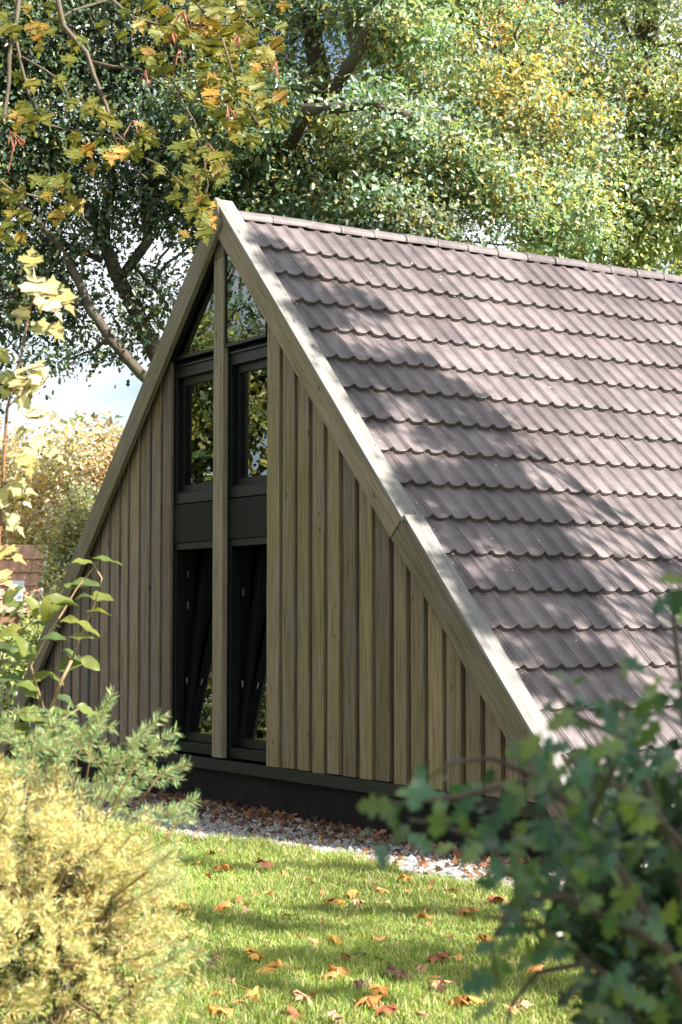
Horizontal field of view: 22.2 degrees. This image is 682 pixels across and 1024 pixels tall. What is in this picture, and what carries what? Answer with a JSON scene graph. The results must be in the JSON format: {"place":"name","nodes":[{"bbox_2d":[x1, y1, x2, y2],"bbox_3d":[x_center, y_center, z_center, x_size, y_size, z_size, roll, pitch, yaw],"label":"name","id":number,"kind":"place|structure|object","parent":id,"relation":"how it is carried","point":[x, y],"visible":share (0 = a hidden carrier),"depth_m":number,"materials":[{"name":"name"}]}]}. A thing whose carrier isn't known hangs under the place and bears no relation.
{"place":"outdoors","nodes":[
{"label":"outdoors","id":0,"kind":"place"},
{"bbox_2d":[0,545,47,634],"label":"shed","id":1,"kind":"structure","parent":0,"point":[22,578],"depth_m":36.38,"materials":[{"name":"brick"}]},
{"bbox_2d":[0,806,640,1023],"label":"lawn","id":2,"kind":"structure","parent":0,"point":[280,935],"depth_m":7.57,"materials":[{"name":"plant"}]},
{"bbox_2d":[0,247,76,590],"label":"maple sapling","id":3,"kind":"object","parent":2,"relation":"on","point":[23,388],"visible":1,"depth_m":5.58,"materials":[{"name":"yellow plant"}]},
{"bbox_2d":[0,555,122,887],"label":"alder shrub","id":4,"kind":"object","parent":2,"relation":"on","point":[51,604],"visible":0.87,"depth_m":6.19,"materials":[{"name":"green plant"}]},
{"bbox_2d":[0,751,208,1023],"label":"yew bush","id":5,"kind":"object","parent":2,"relation":"on","point":[35,897],"visible":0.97,"depth_m":4.31,"materials":[{"name":"yellow plant"}]},
{"bbox_2d":[0,684,212,1023],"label":"fir sapling","id":6,"kind":"object","parent":2,"relation":"on","point":[97,725],"visible":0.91,"depth_m":4.51,"materials":[{"name":"green plant"}]},
{"bbox_2d":[0,0,290,253],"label":"maple tree","id":7,"kind":"object","parent":2,"relation":"on","point":[170,27],"visible":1,"depth_m":9.40,"materials":[{"name":"yellow plant"}]},
{"bbox_2d":[175,902,189,909],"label":"fallen leaf","id":8,"kind":"object","parent":2,"relation":"on","point":[183,905],"visible":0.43,"depth_m":8.78,"materials":[{"name":"plant"}]},
{"bbox_2d":[178,934,191,941],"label":"fallen leaf","id":9,"kind":"object","parent":2,"relation":"on","point":[184,937],"visible":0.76,"depth_m":7.86,"materials":[{"name":"beige plant"}]},
{"bbox_2d":[202,953,217,969],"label":"fallen leaf","id":10,"kind":"object","parent":2,"relation":"on","point":[209,963],"visible":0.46,"depth_m":7.36,"materials":[{"name":"brown plant"}]},
{"bbox_2d":[210,990,221,997],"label":"fallen leaf","id":11,"kind":"object","parent":2,"relation":"on","point":[214,992],"visible":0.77,"depth_m":6.73,"materials":[{"name":"plant"}]},
{"bbox_2d":[206,1006,233,1019],"bbox_3d":[-0.453,1.862,6.432,0.099,0.072,0.092,-3,-5,41],"label":"fallen leaf","id":12,"kind":"object","parent":2,"relation":"on","point":[216,1009],"visible":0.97,"depth_m":6.42,"materials":[{"name":"yellow plant"}]},
{"bbox_2d":[213,900,230,915],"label":"fallen leaf","id":13,"kind":"object","parent":2,"relation":"on","point":[223,905],"visible":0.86,"depth_m":8.71,"materials":[{"name":"orange plant"}]},
{"bbox_2d":[212,864,231,872],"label":"fallen leaf","id":14,"kind":"object","parent":2,"relation":"on","point":[225,866],"visible":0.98,"depth_m":10.09,"materials":[{"name":"orange plant"}]},
{"bbox_2d":[218,977,239,984],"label":"fallen leaf","id":15,"kind":"object","parent":2,"relation":"on","point":[231,978],"visible":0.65,"depth_m":7.01,"materials":[{"name":"beige plant"}]},
{"bbox_2d":[233,895,244,903],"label":"fallen leaf","id":16,"kind":"object","parent":2,"relation":"on","point":[238,898],"visible":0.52,"depth_m":8.97,"materials":[{"name":"orange plant"}]},
{"bbox_2d":[239,985,258,1000],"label":"fallen leaf","id":17,"kind":"object","parent":2,"relation":"on","point":[251,991],"visible":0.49,"depth_m":6.74,"materials":[{"name":"yellow plant"}]},
{"bbox_2d":[244,946,264,961],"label":"fallen leaf","id":18,"kind":"object","parent":2,"relation":"on","point":[255,954],"visible":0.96,"depth_m":7.47,"materials":[{"name":"orange plant"}]},
{"bbox_2d":[254,857,273,869],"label":"fallen leaf","id":19,"kind":"object","parent":2,"relation":"on","point":[264,863],"visible":0.96,"depth_m":10.24,"materials":[{"name":"brown plant"}]},
{"bbox_2d":[256,961,278,976],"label":"fallen leaf","id":20,"kind":"object","parent":2,"relation":"on","point":[273,964],"visible":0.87,"depth_m":7.19,"materials":[{"name":"orange plant"}]},
{"bbox_2d":[8,821,544,1020],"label":"leaf scraps","id":21,"kind":"object","parent":2,"relation":"on","point":[245,909],"visible":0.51,"depth_m":8.45,"materials":[{"name":"brown plant"}]},
{"bbox_2d":[273,958,290,972],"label":"fallen leaf","id":22,"kind":"object","parent":2,"relation":"on","point":[279,962],"visible":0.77,"depth_m":7.27,"materials":[{"name":"orange plant"}]},
{"bbox_2d":[280,1005,301,1022],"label":"fallen leaf","id":23,"kind":"object","parent":2,"relation":"on","point":[292,1011],"visible":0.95,"depth_m":6.46,"materials":[{"name":"orange plant"}]},
{"bbox_2d":[292,989,311,1003],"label":"fallen leaf","id":24,"kind":"object","parent":2,"relation":"on","point":[299,994],"visible":1,"depth_m":6.66,"materials":[{"name":"beige plant"}]},
{"bbox_2d":[307,937,324,945],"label":"fallen leaf","id":25,"kind":"object","parent":2,"relation":"on","point":[315,940],"visible":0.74,"depth_m":7.85,"materials":[{"name":"beige plant"}]},
{"bbox_2d":[318,971,337,982],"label":"fallen leaf","id":26,"kind":"object","parent":2,"relation":"on","point":[333,974],"visible":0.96,"depth_m":7.09,"materials":[{"name":"plant"}]},
{"bbox_2d":[325,934,342,944],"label":"fallen leaf","id":27,"kind":"object","parent":2,"relation":"on","point":[334,937],"visible":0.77,"depth_m":7.85,"materials":[{"name":"orange plant"}]},
{"bbox_2d":[324,898,345,904],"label":"fallen leaf","id":28,"kind":"object","parent":2,"relation":"on","point":[336,900],"visible":1,"depth_m":8.85,"materials":[{"name":"orange plant"}]},
{"bbox_2d":[327,1009,342,1023],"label":"fallen leaf","id":29,"kind":"object","parent":2,"relation":"on","point":[334,1014],"visible":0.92,"depth_m":6.34,"materials":[{"name":"beige plant"}]},
{"bbox_2d":[327,963,351,977],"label":"fallen leaf","id":30,"kind":"object","parent":2,"relation":"on","point":[337,969],"visible":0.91,"depth_m":7.16,"materials":[{"name":"orange plant"}]},
{"bbox_2d":[336,952,356,963],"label":"fallen leaf","id":31,"kind":"object","parent":2,"relation":"on","point":[347,956],"visible":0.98,"depth_m":7.39,"materials":[{"name":"brown plant"}]},
{"bbox_2d":[342,889,362,899],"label":"fallen leaf","id":32,"kind":"object","parent":2,"relation":"on","point":[351,893],"visible":0.93,"depth_m":9.22,"materials":[{"name":"yellow plant"}]},
{"bbox_2d":[347,979,369,988],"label":"fallen leaf","id":33,"kind":"object","parent":2,"relation":"on","point":[359,982],"visible":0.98,"depth_m":6.89,"materials":[{"name":"brown plant"}]},
{"bbox_2d":[351,899,366,908],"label":"fallen leaf","id":34,"kind":"object","parent":2,"relation":"on","point":[357,901],"visible":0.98,"depth_m":8.88,"materials":[{"name":"beige plant"}]},
{"bbox_2d":[353,995,382,1009],"bbox_3d":[0.102,1.886,6.612,0.115,0.100,0.135,0,-3,3],"label":"fallen leaf","id":35,"kind":"object","parent":2,"relation":"on","point":[374,999],"visible":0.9,"depth_m":6.60,"materials":[{"name":"orange plant"}]},
{"bbox_2d":[368,936,387,941],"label":"fallen leaf","id":36,"kind":"object","parent":2,"relation":"on","point":[384,938],"visible":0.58,"depth_m":7.87,"materials":[{"name":"orange plant"}]},
{"bbox_2d":[369,983,389,997],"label":"fallen leaf","id":37,"kind":"object","parent":2,"relation":"on","point":[383,992],"visible":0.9,"depth_m":6.84,"materials":[{"name":"orange plant"}]},
{"bbox_2d":[375,887,388,894],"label":"fallen leaf","id":38,"kind":"object","parent":2,"relation":"on","point":[382,889],"visible":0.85,"depth_m":9.29,"materials":[{"name":"plant"}]},
{"bbox_2d":[374,1004,398,1017],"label":"fallen leaf","id":39,"kind":"object","parent":2,"relation":"on","point":[388,1009],"visible":1,"depth_m":6.47,"materials":[{"name":"orange plant"}]},
{"bbox_2d":[384,961,412,979],"bbox_3d":[0.235,1.912,7.167,0.137,0.070,0.160,25,17,35],"label":"fallen leaf","id":40,"kind":"object","parent":2,"relation":"on","point":[396,971],"visible":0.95,"depth_m":7.15,"materials":[{"name":"brown plant"}]},
{"bbox_2d":[396,874,411,881],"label":"fallen leaf","id":41,"kind":"object","parent":2,"relation":"on","point":[405,877],"visible":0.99,"depth_m":9.66,"materials":[{"name":"orange plant"}]},
{"bbox_2d":[410,1010,432,1018],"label":"fallen leaf","id":42,"kind":"object","parent":2,"relation":"on","point":[425,1012],"visible":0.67,"depth_m":6.40,"materials":[{"name":"beige plant"}]},
{"bbox_2d":[413,960,429,974],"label":"fallen leaf","id":43,"kind":"object","parent":2,"relation":"on","point":[420,966],"visible":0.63,"depth_m":7.25,"materials":[{"name":"brown plant"}]},
{"bbox_2d":[413,911,433,919],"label":"fallen leaf","id":44,"kind":"object","parent":2,"relation":"on","point":[420,915],"visible":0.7,"depth_m":8.47,"materials":[{"name":"orange plant"}]},
{"bbox_2d":[423,952,450,964],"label":"fallen leaf","id":45,"kind":"object","parent":2,"relation":"on","point":[441,957],"visible":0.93,"depth_m":7.42,"materials":[{"name":"brown plant"}]},
{"bbox_2d":[427,980,455,998],"bbox_3d":[0.393,1.878,6.842,0.105,0.068,0.108,-3,-4,40],"label":"fallen leaf","id":46,"kind":"object","parent":2,"relation":"on","point":[439,984],"visible":0.97,"depth_m":6.82,"materials":[{"name":"beige plant"}]},
{"bbox_2d":[443,888,461,893],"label":"fallen leaf","id":47,"kind":"object","parent":2,"relation":"on","point":[450,890],"visible":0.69,"depth_m":9.26,"materials":[{"name":"brown plant"}]},
{"bbox_2d":[447,995,485,1007],"bbox_3d":[0.467,1.869,6.607,0.135,0.063,0.127,3,-5,-40],"label":"fallen leaf","id":48,"kind":"object","parent":2,"relation":"on","point":[465,999],"visible":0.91,"depth_m":6.59,"materials":[{"name":"plant"}]},
{"bbox_2d":[456,907,478,916],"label":"fallen leaf","id":49,"kind":"object","parent":2,"relation":"on","point":[462,910],"visible":0.98,"depth_m":8.58,"materials":[{"name":"brown plant"}]},
{"bbox_2d":[474,935,492,941],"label":"fallen leaf","id":50,"kind":"object","parent":2,"relation":"on","point":[485,938],"visible":0.9,"depth_m":7.84,"materials":[{"name":"orange plant"}]},
{"bbox_2d":[486,896,503,903],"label":"fallen leaf","id":51,"kind":"object","parent":2,"relation":"on","point":[497,898],"visible":0.98,"depth_m":8.87,"materials":[{"name":"brown plant"}]},
{"bbox_2d":[355,571,681,1023],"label":"hawthorn bush","id":52,"kind":"object","parent":2,"relation":"on","point":[617,913],"visible":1,"depth_m":2.04,"materials":[{"name":"green plant"}]},
{"bbox_2d":[509,998,534,1012],"bbox_3d":[0.661,1.840,6.473,0.092,0.055,0.093,2,-4,-24],"label":"fallen leaf","id":53,"kind":"object","parent":2,"relation":"on","point":[525,1003],"visible":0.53,"depth_m":6.45,"materials":[{"name":"beige plant"}]},
{"bbox_2d":[526,965,543,973],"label":"fallen leaf","id":54,"kind":"object","parent":2,"relation":"on","point":[531,968],"visible":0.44,"depth_m":7.21,"materials":[{"name":"orange plant"}]},
{"bbox_2d":[0,0,681,491],"label":"sky","id":55,"kind":"structure","parent":0,"point":[101,397],"materials":[{"name":"white"}]},
{"label":"ground","id":56,"kind":"structure","parent":0,"visible":0},
{"bbox_2d":[0,674,17,713],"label":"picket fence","id":57,"kind":"object","parent":56,"relation":"on","point":[2,698],"visible":0.02,"depth_m":21.05,"materials":[{"name":"wood"}]},
{"bbox_2d":[0,604,42,710],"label":"shrub","id":58,"kind":"object","parent":56,"relation":"on","point":[13,642],"visible":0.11,"depth_m":21.76,"materials":[{"name":"green plant"}]},
{"bbox_2d":[0,590,43,710],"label":"shrub","id":59,"kind":"object","parent":56,"relation":"on","point":[32,642],"visible":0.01,"depth_m":20.29,"materials":[{"name":"green plant"}]},
{"bbox_2d":[0,404,51,578],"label":"field maple tree","id":60,"kind":"object","parent":56,"relation":"on","point":[7,472],"visible":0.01,"depth_m":42.46,"materials":[{"name":"yellow plant"}]},
{"bbox_2d":[16,561,69,637],"bbox_3d":[-4.188,2.092,28.053,2.411,2.759,2.265,2,-4,-33],"label":"shrub","id":61,"kind":"object","parent":56,"relation":"on","point":[53,582],"visible":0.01,"depth_m":27.70,"materials":[{"name":"green plant"}]},
{"bbox_2d":[0,409,116,593],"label":"hornbeam tree","id":62,"kind":"object","parent":56,"relation":"on","point":[41,483],"visible":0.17,"depth_m":40.33,"materials":[{"name":"yellow plant"}]},
{"bbox_2d":[18,472,99,618],"bbox_3d":[-4.994,1.511,33.109,2.521,4.564,2.754,2,-4,-33],"label":"shrub","id":63,"kind":"object","parent":56,"relation":"on","point":[78,516],"visible":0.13,"depth_m":32.79,"materials":[{"name":"green plant"}]},
{"bbox_2d":[2,411,123,538],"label":"woodland","id":64,"kind":"object","parent":56,"relation":"on","point":[65,422],"visible":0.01,"depth_m":81.89,"materials":[{"name":"yellow plant"}]},
{"bbox_2d":[37,406,124,603],"bbox_3d":[-4.802,0.760,36.016,3.276,6.040,3.048,2,-4,-33],"label":"hornbeam tree","id":65,"kind":"object","parent":56,"relation":"on","point":[97,473],"visible":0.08,"depth_m":35.68,"materials":[{"name":"yellow plant"}]},
{"bbox_2d":[0,0,322,413],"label":"oak tree","id":66,"kind":"object","parent":56,"relation":"on","point":[150,194],"visible":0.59,"depth_m":23.59,"materials":[{"name":"green plant"}]},
{"bbox_2d":[0,762,509,886],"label":"gravel bed","id":67,"kind":"object","parent":56,"relation":"on","point":[91,796],"depth_m":14.93,"materials":[{"name":"grey gravel"}]},
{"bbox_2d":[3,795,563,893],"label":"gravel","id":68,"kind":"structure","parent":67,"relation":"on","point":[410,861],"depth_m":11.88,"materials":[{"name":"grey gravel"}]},
{"bbox_2d":[77,789,563,882],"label":"leaf litter","id":69,"kind":"object","parent":68,"relation":"on","point":[253,812],"visible":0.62,"depth_m":12.14,"materials":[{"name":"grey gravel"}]},
{"bbox_2d":[0,197,681,866],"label":"frame house","id":70,"kind":"structure","parent":56,"relation":"on","point":[302,619],"depth_m":13.30,"materials":[{"name":"brown wood"}]},
{"bbox_2d":[171,258,214,361],"bbox_3d":[-1.196,-1.685,14.423,0.088,0.790,0.763,2,-4,-33],"label":"window","id":71,"kind":"structure","parent":70,"relation":"in","point":[197,337],"depth_m":14.29,"materials":[{"name":"glass"}]},
{"bbox_2d":[173,541,212,754],"bbox_3d":[-1.069,1.115,14.338,0.306,1.726,0.763,2,-4,-33],"label":"window","id":72,"kind":"structure","parent":70,"relation":"in","point":[196,725],"depth_m":14.53,"materials":[{"name":"paint"}]},
{"bbox_2d":[175,359,213,503],"bbox_3d":[-1.132,-0.654,14.403,0.155,1.150,0.763,2,-4,-33],"label":"window","id":73,"kind":"structure","parent":70,"relation":"in","point":[195,382],"depth_m":14.51,"materials":[{"name":"glass"}]},
{"bbox_2d":[225,251,266,347],"bbox_3d":[-0.720,-1.764,13.704,0.088,0.861,0.643,2,-4,-33],"label":"window","id":74,"kind":"structure","parent":70,"relation":"in","point":[245,323],"depth_m":13.77,"materials":[{"name":"glass"}]},
{"bbox_2d":[228,537,266,762],"bbox_3d":[-0.593,1.071,13.617,0.306,1.726,0.643,2,-4,-33],"label":"window","id":75,"kind":"structure","parent":70,"relation":"in","point":[251,732],"depth_m":13.77,"materials":[{"name":"paint"}]},
{"bbox_2d":[229,346,266,497],"bbox_3d":[-0.656,-0.698,13.682,0.155,1.150,0.643,2,-4,-33],"label":"window","id":76,"kind":"structure","parent":70,"relation":"in","point":[248,369],"depth_m":13.76,"materials":[{"name":"glass"}]},
{"bbox_2d":[255,234,678,732],"bbox_3d":[2.388,-0.161,13.364,4.803,4.161,3.996,2,-4,-33],"label":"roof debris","id":77,"kind":"object","parent":70,"relation":"on","point":[449,472],"visible":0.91,"depth_m":12.23,"materials":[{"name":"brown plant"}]},
{"bbox_2d":[164,0,657,263],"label":"oak tree","id":78,"kind":"object","parent":56,"relation":"on","point":[354,189],"visible":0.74,"depth_m":23.45,"materials":[{"name":"green plant"}]},
{"bbox_2d":[429,0,625,252],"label":"maple tree","id":79,"kind":"object","parent":56,"relation":"on","point":[505,26],"visible":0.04,"depth_m":33.53,"materials":[{"name":"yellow plant"}]},
{"bbox_2d":[481,0,681,275],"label":"oak tree","id":80,"kind":"object","parent":56,"relation":"on","point":[657,172],"visible":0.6,"depth_m":25.87,"materials":[{"name":"green plant"}]}
]}

